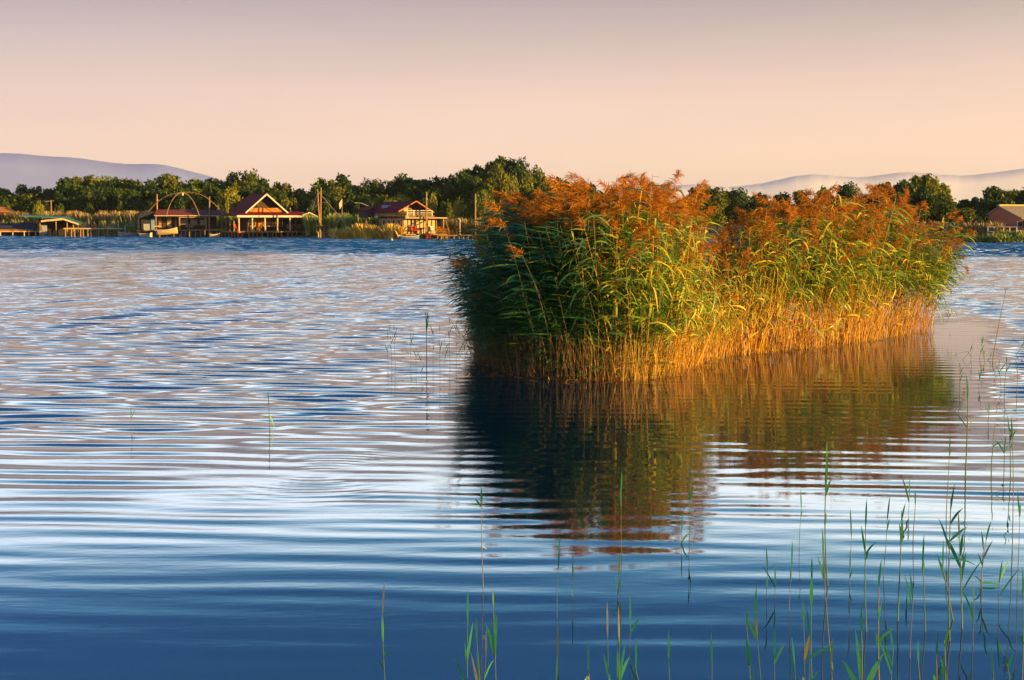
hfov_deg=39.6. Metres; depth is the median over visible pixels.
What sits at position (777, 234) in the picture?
reed
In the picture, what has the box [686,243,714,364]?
reed
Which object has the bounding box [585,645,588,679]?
reed
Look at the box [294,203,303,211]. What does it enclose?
bush
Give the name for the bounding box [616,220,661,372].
reed
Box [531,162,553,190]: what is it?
tree
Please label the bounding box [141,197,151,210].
tree
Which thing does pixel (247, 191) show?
tree
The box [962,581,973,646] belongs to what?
reed
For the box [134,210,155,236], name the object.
net shed
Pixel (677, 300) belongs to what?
reed
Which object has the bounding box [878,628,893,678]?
reed
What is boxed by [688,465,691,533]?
reed
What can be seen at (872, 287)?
reed
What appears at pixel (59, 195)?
tree
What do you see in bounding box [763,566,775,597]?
reed
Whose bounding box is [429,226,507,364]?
reed
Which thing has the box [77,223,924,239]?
shore ground
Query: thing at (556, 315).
reed
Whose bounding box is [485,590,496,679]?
reed
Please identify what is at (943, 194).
tree
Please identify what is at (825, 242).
reed
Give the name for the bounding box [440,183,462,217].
tree
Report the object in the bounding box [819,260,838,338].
reed
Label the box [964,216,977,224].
bush
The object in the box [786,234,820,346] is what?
reed
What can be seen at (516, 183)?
tree
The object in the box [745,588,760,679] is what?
reed
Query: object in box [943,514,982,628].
reed
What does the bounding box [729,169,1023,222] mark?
mountains
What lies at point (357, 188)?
tree
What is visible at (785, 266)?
reed
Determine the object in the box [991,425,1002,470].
reed
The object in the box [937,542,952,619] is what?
reed
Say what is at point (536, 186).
tree
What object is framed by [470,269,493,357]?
reed
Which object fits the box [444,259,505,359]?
reed
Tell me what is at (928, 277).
reed
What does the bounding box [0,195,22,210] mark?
tree
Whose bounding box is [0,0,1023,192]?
sky
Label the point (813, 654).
reed
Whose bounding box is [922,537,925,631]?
reed
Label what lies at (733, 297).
reed
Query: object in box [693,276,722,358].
reed
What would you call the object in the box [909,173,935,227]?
tree
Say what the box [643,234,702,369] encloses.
reed
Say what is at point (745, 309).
reed
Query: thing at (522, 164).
tree
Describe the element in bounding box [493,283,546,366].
reed
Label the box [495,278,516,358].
reed
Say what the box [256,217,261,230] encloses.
door
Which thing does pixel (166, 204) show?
bush
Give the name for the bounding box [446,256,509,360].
reed
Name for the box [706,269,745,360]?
reed
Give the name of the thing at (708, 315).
reed
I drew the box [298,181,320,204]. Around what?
tree
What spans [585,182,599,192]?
tree
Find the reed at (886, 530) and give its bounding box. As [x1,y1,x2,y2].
[883,498,889,575]
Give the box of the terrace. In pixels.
[985,226,1016,234]
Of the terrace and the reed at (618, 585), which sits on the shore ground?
the terrace
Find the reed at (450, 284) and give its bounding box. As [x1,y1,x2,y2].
[430,249,473,338]
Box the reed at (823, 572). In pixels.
[817,528,832,669]
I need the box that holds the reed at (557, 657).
[556,628,557,679]
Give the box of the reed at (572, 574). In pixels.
[572,557,573,596]
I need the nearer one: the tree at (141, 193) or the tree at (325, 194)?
the tree at (325, 194)
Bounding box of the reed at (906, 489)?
[901,476,909,509]
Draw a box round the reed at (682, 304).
[672,274,693,354]
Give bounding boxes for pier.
[64,222,123,236]
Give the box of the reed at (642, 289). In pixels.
[611,253,664,368]
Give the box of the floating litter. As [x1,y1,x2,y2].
[446,330,950,384]
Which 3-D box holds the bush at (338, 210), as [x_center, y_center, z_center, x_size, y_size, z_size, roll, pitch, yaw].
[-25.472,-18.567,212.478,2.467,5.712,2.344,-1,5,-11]
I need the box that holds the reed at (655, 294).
[632,236,678,366]
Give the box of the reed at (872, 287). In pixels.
[862,256,883,340]
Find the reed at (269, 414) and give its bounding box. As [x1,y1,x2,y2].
[268,394,273,428]
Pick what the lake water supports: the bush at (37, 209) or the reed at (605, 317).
the reed at (605, 317)
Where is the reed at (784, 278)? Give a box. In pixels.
[770,248,799,350]
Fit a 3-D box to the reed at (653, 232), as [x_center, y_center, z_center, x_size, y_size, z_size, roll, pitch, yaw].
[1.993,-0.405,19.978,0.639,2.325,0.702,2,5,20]
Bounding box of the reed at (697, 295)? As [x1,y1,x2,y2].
[685,256,705,367]
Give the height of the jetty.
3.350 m
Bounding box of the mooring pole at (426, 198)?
[425,192,427,238]
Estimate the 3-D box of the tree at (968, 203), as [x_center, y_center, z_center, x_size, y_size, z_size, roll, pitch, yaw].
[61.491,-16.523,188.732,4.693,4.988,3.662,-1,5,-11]
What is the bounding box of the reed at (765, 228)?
[746,219,777,352]
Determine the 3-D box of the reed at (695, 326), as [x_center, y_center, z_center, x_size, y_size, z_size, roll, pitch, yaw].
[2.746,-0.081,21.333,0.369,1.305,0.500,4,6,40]
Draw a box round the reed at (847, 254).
[825,250,854,321]
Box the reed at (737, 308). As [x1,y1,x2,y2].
[723,278,747,353]
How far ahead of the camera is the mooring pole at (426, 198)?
180.50 m
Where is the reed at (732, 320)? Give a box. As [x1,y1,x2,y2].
[723,298,740,345]
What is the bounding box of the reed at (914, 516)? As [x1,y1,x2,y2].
[913,492,915,540]
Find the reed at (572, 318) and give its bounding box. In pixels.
[553,266,585,377]
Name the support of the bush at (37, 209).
on the shore ground
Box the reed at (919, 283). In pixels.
[903,265,934,334]
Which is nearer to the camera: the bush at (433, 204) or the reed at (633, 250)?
the reed at (633, 250)
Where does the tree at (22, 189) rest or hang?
on the shore ground
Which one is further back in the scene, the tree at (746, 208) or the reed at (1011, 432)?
the tree at (746, 208)
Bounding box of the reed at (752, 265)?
[731,253,765,354]
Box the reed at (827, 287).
[811,254,838,342]
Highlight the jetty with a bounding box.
[427,218,472,239]
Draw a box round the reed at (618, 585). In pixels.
[615,554,619,596]
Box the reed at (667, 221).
[655,218,705,346]
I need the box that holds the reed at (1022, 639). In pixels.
[1020,569,1023,679]
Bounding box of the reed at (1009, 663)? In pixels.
[1006,653,1013,679]
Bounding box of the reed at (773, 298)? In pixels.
[765,267,789,343]
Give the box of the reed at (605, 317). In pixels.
[566,218,632,379]
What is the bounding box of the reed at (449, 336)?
[448,317,452,355]
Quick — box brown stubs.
[447,315,665,381]
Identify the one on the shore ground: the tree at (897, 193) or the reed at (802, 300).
the tree at (897, 193)
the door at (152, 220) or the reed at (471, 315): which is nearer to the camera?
the reed at (471, 315)
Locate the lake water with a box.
[0,235,1023,679]
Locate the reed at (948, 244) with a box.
[909,243,952,331]
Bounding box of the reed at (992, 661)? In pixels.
[991,648,993,679]
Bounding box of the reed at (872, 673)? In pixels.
[843,605,882,679]
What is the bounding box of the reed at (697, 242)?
[674,232,714,369]
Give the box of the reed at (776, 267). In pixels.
[759,236,790,351]
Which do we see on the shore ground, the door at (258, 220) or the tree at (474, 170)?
the tree at (474, 170)
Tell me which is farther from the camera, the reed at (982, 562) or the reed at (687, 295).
the reed at (687, 295)
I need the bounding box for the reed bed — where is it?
[428,169,977,377]
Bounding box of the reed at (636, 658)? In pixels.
[635,642,637,677]
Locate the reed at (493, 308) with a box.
[472,264,512,364]
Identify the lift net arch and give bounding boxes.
[148,192,223,214]
[166,192,199,216]
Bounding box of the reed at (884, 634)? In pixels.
[875,559,893,679]
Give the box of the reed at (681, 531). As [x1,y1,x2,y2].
[681,516,687,542]
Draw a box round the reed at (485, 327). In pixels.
[450,288,508,367]
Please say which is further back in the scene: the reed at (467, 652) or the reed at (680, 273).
the reed at (680, 273)
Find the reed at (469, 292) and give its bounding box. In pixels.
[438,255,504,351]
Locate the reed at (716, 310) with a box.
[687,268,732,365]
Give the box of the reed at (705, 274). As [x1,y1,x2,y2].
[665,270,709,368]
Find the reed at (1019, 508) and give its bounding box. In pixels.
[1017,490,1020,589]
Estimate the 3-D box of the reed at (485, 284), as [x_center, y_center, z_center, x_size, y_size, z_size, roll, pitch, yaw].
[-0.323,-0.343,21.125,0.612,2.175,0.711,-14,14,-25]
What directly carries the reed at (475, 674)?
in the lake water
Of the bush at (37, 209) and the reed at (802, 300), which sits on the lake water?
the reed at (802, 300)
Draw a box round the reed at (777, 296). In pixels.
[758,267,792,349]
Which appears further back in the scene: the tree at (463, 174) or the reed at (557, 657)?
the tree at (463, 174)
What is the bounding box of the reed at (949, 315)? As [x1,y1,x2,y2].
[926,306,962,328]
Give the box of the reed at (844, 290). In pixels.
[825,262,855,330]
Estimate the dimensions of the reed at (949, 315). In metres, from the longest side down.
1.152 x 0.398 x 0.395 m
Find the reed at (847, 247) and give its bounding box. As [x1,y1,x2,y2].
[824,244,852,343]
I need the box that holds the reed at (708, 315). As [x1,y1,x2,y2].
[696,286,713,360]
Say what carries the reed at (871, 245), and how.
on the lake water
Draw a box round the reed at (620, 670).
[617,605,628,679]
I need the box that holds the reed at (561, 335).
[545,308,571,374]
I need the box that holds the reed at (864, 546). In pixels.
[861,499,875,631]
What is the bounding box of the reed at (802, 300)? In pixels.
[790,259,819,347]
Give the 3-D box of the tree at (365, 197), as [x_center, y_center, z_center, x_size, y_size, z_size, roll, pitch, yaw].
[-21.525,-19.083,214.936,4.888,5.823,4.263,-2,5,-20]
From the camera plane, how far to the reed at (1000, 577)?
8.08 m
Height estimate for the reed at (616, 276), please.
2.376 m
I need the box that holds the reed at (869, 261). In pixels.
[844,233,889,343]
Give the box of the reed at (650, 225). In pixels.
[620,222,666,355]
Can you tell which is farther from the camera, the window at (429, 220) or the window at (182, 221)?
the window at (182, 221)
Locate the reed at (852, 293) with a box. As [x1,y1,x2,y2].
[780,284,854,349]
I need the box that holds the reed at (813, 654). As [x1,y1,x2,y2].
[802,603,833,679]
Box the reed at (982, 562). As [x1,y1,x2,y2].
[981,531,1000,584]
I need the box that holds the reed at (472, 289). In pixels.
[454,258,489,340]
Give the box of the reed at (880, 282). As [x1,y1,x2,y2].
[872,266,899,330]
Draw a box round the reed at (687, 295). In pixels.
[676,246,705,369]
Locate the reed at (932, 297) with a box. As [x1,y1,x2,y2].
[909,281,942,330]
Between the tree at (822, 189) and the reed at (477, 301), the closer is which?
the reed at (477, 301)
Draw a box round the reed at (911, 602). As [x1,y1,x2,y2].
[904,574,912,657]
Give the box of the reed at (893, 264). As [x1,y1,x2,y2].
[876,250,910,338]
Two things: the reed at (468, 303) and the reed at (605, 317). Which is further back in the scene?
the reed at (468, 303)
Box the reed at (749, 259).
[714,257,752,355]
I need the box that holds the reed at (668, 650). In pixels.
[668,632,669,679]
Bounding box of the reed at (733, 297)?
[703,270,754,355]
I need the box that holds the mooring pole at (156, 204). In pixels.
[156,194,157,236]
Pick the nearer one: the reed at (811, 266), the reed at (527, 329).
the reed at (527, 329)
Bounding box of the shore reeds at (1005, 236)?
[918,228,1023,242]
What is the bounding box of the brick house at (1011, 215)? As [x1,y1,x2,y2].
[986,204,1023,231]
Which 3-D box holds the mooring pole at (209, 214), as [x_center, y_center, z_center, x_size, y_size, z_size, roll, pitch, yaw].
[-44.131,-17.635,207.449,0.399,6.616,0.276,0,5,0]
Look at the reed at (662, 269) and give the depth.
21.09 m
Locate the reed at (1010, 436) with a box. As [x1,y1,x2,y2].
[1007,416,1013,480]
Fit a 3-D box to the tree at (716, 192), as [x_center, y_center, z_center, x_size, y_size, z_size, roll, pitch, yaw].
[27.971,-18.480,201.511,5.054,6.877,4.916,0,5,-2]
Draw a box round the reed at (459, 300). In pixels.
[446,275,480,341]
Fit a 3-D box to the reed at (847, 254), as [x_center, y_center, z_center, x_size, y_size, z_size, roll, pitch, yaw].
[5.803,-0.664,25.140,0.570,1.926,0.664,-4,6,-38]
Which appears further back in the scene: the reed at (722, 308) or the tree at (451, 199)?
the tree at (451, 199)
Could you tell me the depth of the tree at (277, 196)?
220.76 m
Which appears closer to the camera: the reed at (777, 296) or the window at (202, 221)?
the reed at (777, 296)
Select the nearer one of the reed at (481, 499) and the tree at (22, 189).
the reed at (481, 499)
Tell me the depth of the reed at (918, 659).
6.47 m
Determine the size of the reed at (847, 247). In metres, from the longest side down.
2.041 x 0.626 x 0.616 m
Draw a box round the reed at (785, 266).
[766,230,808,349]
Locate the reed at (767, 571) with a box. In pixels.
[766,549,767,597]
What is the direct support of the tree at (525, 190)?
on the shore ground
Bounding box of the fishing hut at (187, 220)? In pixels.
[154,210,225,237]
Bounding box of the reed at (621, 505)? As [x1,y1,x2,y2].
[620,474,621,552]
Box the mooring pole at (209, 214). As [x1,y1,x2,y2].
[209,196,210,233]
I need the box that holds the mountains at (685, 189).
[620,184,925,222]
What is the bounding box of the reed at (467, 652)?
[453,592,472,679]
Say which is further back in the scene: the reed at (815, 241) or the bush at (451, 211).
the bush at (451, 211)
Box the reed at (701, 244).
[684,241,715,358]
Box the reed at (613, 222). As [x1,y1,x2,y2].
[587,215,646,377]
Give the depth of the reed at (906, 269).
27.30 m
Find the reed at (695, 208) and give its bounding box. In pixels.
[674,200,717,368]
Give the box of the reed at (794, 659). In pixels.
[792,640,798,679]
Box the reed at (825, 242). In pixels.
[801,240,838,337]
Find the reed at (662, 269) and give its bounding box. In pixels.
[651,220,692,334]
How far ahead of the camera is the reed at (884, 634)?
6.63 m
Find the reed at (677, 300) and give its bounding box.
[657,257,693,368]
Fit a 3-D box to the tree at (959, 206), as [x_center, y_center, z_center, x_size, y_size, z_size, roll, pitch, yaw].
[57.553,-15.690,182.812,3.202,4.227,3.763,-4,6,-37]
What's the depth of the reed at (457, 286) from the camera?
24.26 m
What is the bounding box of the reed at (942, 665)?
[940,626,950,679]
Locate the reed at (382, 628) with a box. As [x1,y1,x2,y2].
[379,587,387,679]
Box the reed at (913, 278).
[901,240,922,330]
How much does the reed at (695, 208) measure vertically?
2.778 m
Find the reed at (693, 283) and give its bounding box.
[682,245,708,362]
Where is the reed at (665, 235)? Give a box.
[634,218,678,376]
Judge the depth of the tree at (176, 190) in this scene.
234.33 m
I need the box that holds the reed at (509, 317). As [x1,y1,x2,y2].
[504,278,520,350]
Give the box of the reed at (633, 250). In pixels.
[614,245,647,378]
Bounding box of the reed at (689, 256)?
[671,249,707,372]
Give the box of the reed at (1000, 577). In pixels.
[998,558,1018,608]
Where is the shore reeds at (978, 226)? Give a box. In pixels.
[917,220,1007,235]
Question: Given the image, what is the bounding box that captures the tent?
[80,219,91,227]
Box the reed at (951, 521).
[939,484,976,640]
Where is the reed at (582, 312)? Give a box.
[569,268,605,373]
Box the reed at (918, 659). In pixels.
[917,644,919,679]
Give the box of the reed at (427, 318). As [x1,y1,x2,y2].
[425,311,428,368]
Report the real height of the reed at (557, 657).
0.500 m
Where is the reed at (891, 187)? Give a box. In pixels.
[859,182,913,340]
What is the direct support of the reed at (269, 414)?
on the lake water
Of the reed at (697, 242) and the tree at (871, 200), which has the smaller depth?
the reed at (697, 242)
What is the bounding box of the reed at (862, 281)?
[843,242,877,336]
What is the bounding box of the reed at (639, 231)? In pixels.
[609,226,649,360]
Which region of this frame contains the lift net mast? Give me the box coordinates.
[311,187,343,237]
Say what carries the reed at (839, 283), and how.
on the lake water
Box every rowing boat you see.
[139,232,151,236]
[156,227,177,235]
[209,233,219,236]
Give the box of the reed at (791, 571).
[789,542,792,610]
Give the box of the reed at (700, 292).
[685,258,717,364]
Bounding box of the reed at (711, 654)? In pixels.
[711,635,712,667]
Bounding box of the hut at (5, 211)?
[0,207,15,222]
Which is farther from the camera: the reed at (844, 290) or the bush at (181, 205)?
the bush at (181, 205)
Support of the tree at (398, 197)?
on the shore ground
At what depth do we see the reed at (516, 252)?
19.90 m
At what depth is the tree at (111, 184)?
248.58 m
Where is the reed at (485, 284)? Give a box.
[468,247,513,364]
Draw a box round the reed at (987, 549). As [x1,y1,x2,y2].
[973,522,991,587]
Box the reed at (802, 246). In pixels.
[781,243,809,348]
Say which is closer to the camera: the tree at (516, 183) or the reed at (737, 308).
the reed at (737, 308)
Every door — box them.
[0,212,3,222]
[151,219,154,229]
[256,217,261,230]
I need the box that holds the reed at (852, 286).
[834,263,867,342]
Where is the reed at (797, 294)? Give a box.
[789,262,813,346]
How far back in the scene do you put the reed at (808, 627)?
6.61 m
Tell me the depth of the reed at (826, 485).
8.52 m
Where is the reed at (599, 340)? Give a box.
[571,281,604,374]
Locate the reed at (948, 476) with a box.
[946,439,950,514]
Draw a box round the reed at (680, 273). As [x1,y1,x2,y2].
[665,237,696,358]
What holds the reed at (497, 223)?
on the lake water
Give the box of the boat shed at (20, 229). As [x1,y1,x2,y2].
[0,222,41,235]
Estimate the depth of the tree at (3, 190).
257.52 m
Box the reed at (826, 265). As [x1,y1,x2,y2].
[806,241,841,345]
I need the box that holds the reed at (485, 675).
[484,630,493,679]
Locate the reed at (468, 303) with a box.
[455,262,489,360]
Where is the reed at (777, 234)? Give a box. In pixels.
[766,228,799,350]
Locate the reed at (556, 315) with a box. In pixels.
[541,276,570,368]
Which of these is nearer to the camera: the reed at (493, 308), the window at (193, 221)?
the reed at (493, 308)
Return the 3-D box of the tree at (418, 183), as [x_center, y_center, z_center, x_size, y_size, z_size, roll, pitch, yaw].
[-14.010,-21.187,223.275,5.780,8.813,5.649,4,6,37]
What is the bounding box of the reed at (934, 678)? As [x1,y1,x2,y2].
[933,633,937,679]
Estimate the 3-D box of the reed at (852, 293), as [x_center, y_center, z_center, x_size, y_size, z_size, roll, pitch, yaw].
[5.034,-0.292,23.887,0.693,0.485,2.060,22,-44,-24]
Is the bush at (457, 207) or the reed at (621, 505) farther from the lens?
the bush at (457, 207)
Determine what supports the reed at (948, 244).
on the lake water
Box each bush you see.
[14,205,21,211]
[24,199,35,214]
[32,199,44,218]
[41,200,54,213]
[52,202,67,214]
[69,203,82,213]
[84,201,94,214]
[114,200,123,214]
[132,198,142,212]
[145,200,158,211]
[163,199,171,209]
[172,198,188,231]
[191,203,201,231]
[217,203,224,232]
[225,196,231,232]
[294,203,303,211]
[307,199,321,216]
[322,198,333,218]
[334,198,348,215]
[352,202,359,216]
[365,198,377,216]
[425,199,438,218]
[428,193,437,221]
[436,201,449,222]
[441,199,454,218]
[453,197,463,219]
[459,204,467,217]
[464,199,476,221]
[474,189,490,219]
[508,181,518,195]
[950,219,964,224]
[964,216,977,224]
[972,214,982,222]
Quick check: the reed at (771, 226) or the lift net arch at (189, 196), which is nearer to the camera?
the reed at (771, 226)
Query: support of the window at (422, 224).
in the balcony house at (407, 209)
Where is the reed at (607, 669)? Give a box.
[604,605,609,679]
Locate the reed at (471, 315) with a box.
[446,280,493,361]
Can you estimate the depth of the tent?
212.04 m
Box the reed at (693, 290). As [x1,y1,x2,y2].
[672,259,704,326]
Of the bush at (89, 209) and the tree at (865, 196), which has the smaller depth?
the tree at (865, 196)
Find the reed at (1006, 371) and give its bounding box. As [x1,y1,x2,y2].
[1004,355,1010,393]
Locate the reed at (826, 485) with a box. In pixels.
[824,447,831,585]
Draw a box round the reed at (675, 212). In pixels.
[653,208,694,372]
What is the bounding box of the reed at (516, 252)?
[507,245,558,377]
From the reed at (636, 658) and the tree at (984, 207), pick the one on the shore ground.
the tree at (984, 207)
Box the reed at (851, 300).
[845,274,860,335]
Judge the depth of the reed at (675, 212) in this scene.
20.61 m
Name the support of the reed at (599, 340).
on the lake water
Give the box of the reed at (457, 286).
[441,268,471,340]
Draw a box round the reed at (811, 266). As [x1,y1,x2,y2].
[794,265,815,324]
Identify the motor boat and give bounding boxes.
[118,225,144,236]
[398,235,418,239]
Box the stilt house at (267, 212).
[220,193,317,237]
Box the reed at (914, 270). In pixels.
[900,246,928,334]
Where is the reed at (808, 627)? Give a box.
[806,606,819,679]
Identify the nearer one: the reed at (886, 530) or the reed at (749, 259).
the reed at (886, 530)
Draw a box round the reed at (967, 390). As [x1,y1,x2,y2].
[955,376,975,476]
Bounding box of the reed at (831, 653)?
[830,640,832,675]
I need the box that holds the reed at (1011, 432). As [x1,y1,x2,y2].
[1007,418,1016,550]
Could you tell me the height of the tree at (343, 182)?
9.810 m
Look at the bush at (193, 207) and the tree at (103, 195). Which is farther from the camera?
the tree at (103, 195)
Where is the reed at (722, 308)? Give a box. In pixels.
[699,283,736,360]
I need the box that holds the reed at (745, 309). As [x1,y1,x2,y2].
[694,279,777,361]
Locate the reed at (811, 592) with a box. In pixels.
[810,559,812,678]
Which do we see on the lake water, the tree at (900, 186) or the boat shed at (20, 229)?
the boat shed at (20, 229)
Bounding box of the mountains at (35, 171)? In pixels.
[0,153,223,193]
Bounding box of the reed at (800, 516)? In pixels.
[799,490,802,547]
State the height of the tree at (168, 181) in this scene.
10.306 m
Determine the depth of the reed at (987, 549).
8.58 m
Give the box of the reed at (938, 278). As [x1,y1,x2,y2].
[923,247,951,327]
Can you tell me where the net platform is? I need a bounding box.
[316,225,331,237]
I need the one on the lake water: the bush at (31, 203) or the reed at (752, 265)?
the reed at (752, 265)
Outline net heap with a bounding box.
[103,224,119,227]
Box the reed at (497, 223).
[482,217,544,374]
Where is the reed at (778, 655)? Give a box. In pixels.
[774,630,784,679]
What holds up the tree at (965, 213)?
on the shore ground
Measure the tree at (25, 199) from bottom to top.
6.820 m
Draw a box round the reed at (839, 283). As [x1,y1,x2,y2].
[827,256,846,342]
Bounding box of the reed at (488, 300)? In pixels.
[466,266,519,365]
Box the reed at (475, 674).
[471,620,479,679]
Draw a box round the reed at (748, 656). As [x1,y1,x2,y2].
[746,610,754,679]
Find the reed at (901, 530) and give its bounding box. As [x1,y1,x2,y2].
[897,505,904,620]
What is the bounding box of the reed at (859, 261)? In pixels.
[829,241,868,345]
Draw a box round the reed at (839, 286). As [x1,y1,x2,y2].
[824,262,847,320]
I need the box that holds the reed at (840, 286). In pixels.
[825,258,853,332]
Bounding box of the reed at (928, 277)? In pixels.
[905,251,942,331]
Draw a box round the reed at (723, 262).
[690,259,737,364]
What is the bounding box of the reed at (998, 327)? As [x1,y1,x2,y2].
[992,288,1006,361]
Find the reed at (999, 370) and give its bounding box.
[996,359,1005,384]
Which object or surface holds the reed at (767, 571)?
in the lake water
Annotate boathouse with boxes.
[20,215,81,235]
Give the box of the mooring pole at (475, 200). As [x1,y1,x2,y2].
[474,194,476,237]
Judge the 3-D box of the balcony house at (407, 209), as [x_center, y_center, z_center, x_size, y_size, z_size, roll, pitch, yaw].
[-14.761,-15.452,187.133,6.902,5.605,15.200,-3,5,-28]
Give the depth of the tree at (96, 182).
251.86 m
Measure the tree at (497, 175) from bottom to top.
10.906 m
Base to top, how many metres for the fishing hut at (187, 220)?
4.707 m
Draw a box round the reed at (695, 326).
[679,291,712,355]
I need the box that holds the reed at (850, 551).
[849,510,851,585]
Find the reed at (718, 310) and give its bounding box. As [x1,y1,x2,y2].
[707,279,724,349]
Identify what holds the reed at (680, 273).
on the lake water
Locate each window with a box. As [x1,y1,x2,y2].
[180,219,186,224]
[190,219,196,224]
[200,219,204,224]
[248,219,255,225]
[263,219,269,225]
[275,219,282,225]
[404,219,407,232]
[408,219,411,232]
[412,219,415,232]
[416,219,419,232]
[420,219,423,232]
[428,219,431,233]
[432,219,435,232]
[1017,221,1022,230]
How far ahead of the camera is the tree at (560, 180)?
213.55 m
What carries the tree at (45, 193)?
on the shore ground
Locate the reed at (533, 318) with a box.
[520,277,549,372]
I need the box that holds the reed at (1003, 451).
[995,438,1008,469]
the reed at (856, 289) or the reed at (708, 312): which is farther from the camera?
the reed at (856, 289)
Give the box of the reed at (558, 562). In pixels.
[557,537,559,593]
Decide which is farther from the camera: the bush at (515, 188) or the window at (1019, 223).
the bush at (515, 188)
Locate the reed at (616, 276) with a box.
[588,228,634,378]
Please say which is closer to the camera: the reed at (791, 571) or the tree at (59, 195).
the reed at (791, 571)
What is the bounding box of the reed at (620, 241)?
[594,238,643,376]
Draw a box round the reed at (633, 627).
[629,600,638,647]
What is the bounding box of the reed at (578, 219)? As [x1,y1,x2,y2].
[569,216,633,379]
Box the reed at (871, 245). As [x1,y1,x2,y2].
[844,243,877,338]
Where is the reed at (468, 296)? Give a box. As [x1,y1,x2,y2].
[456,269,487,345]
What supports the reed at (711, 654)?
on the lake water
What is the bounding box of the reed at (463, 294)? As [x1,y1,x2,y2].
[430,240,505,365]
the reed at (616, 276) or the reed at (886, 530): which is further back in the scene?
the reed at (616, 276)
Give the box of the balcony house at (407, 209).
[356,201,446,238]
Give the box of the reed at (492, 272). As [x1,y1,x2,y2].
[462,221,518,368]
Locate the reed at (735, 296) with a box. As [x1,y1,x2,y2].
[676,294,742,362]
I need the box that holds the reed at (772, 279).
[756,250,780,349]
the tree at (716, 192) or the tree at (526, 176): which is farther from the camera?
the tree at (526, 176)
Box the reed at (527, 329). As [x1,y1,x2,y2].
[510,288,541,376]
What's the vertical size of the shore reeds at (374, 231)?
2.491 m
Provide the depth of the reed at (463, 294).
21.31 m
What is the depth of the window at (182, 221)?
209.49 m
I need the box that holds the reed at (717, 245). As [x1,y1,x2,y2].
[679,240,725,369]
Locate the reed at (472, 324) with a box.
[459,300,489,355]
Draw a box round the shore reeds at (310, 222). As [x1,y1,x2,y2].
[1,212,410,235]
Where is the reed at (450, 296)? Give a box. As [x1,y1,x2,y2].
[442,273,469,342]
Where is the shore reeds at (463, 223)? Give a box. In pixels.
[409,217,492,236]
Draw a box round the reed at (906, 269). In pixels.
[891,226,920,336]
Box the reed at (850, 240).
[839,235,865,343]
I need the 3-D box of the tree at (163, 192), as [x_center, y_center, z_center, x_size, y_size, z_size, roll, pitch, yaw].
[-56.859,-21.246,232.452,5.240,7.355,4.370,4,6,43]
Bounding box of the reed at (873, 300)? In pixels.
[865,257,885,331]
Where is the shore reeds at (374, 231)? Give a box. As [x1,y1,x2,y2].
[327,223,409,238]
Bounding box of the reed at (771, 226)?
[744,217,778,353]
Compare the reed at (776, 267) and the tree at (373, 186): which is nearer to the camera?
the reed at (776, 267)
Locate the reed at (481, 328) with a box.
[463,298,505,368]
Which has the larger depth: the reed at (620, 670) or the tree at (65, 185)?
the tree at (65, 185)
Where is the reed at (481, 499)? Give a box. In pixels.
[475,487,485,591]
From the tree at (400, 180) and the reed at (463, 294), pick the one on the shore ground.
the tree at (400, 180)
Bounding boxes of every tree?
[0,188,9,196]
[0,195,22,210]
[2,184,27,204]
[10,193,40,212]
[24,197,57,211]
[26,186,52,203]
[49,190,64,211]
[52,177,83,199]
[59,185,81,212]
[72,174,97,187]
[72,186,99,211]
[82,187,116,215]
[90,175,112,189]
[105,187,125,212]
[106,176,124,190]
[116,177,144,189]
[119,188,140,211]
[135,185,148,199]
[140,178,161,198]
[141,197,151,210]
[151,187,174,209]
[153,173,185,194]
[170,185,190,207]
[174,187,204,209]
[184,178,200,191]
[196,177,213,188]
[200,178,227,191]
[200,183,219,209]
[214,186,242,216]
[222,170,246,195]
[232,168,260,195]
[238,186,255,211]
[252,185,273,193]
[255,177,274,191]
[266,190,286,204]
[271,182,293,198]
[280,197,300,211]
[287,188,307,203]
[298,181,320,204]
[298,190,335,215]
[300,196,309,211]
[315,177,335,190]
[325,172,356,191]
[326,186,346,208]
[341,189,364,216]
[351,185,375,201]
[355,177,386,200]
[359,194,376,207]
[374,194,390,205]
[379,179,398,197]
[379,192,411,216]
[390,173,412,195]
[403,177,428,194]
[405,186,422,201]
[417,186,448,214]
[421,175,446,191]
[432,187,454,216]
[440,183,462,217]
[446,172,458,184]
[453,169,471,185]
[453,175,482,213]
[464,164,484,177]
[469,178,497,207]
[477,170,488,183]
[484,155,523,178]
[487,159,514,203]
[493,156,535,203]
[509,175,530,192]
[518,170,533,188]
[520,185,531,206]
[526,181,550,200]
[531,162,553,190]
[552,176,568,187]
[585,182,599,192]
[685,197,701,222]
[688,184,710,225]
[697,187,727,230]
[703,195,730,232]
[721,187,749,221]
[725,194,756,228]
[731,202,755,225]
[750,192,767,201]
[751,198,779,216]
[772,191,791,207]
[792,190,811,213]
[808,185,832,218]
[828,181,858,214]
[854,193,867,212]
[864,192,890,219]
[872,181,895,200]
[884,190,905,220]
[895,179,916,204]
[904,185,937,221]
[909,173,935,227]
[924,195,957,223]
[928,176,955,199]
[938,192,953,221]
[946,207,975,223]
[949,202,962,219]
[959,197,984,213]
[974,199,996,223]
[981,185,1008,202]
[996,197,1014,206]
[1003,189,1018,199]
[1011,190,1023,204]
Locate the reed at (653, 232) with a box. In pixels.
[640,229,675,375]
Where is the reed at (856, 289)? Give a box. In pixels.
[846,248,869,341]

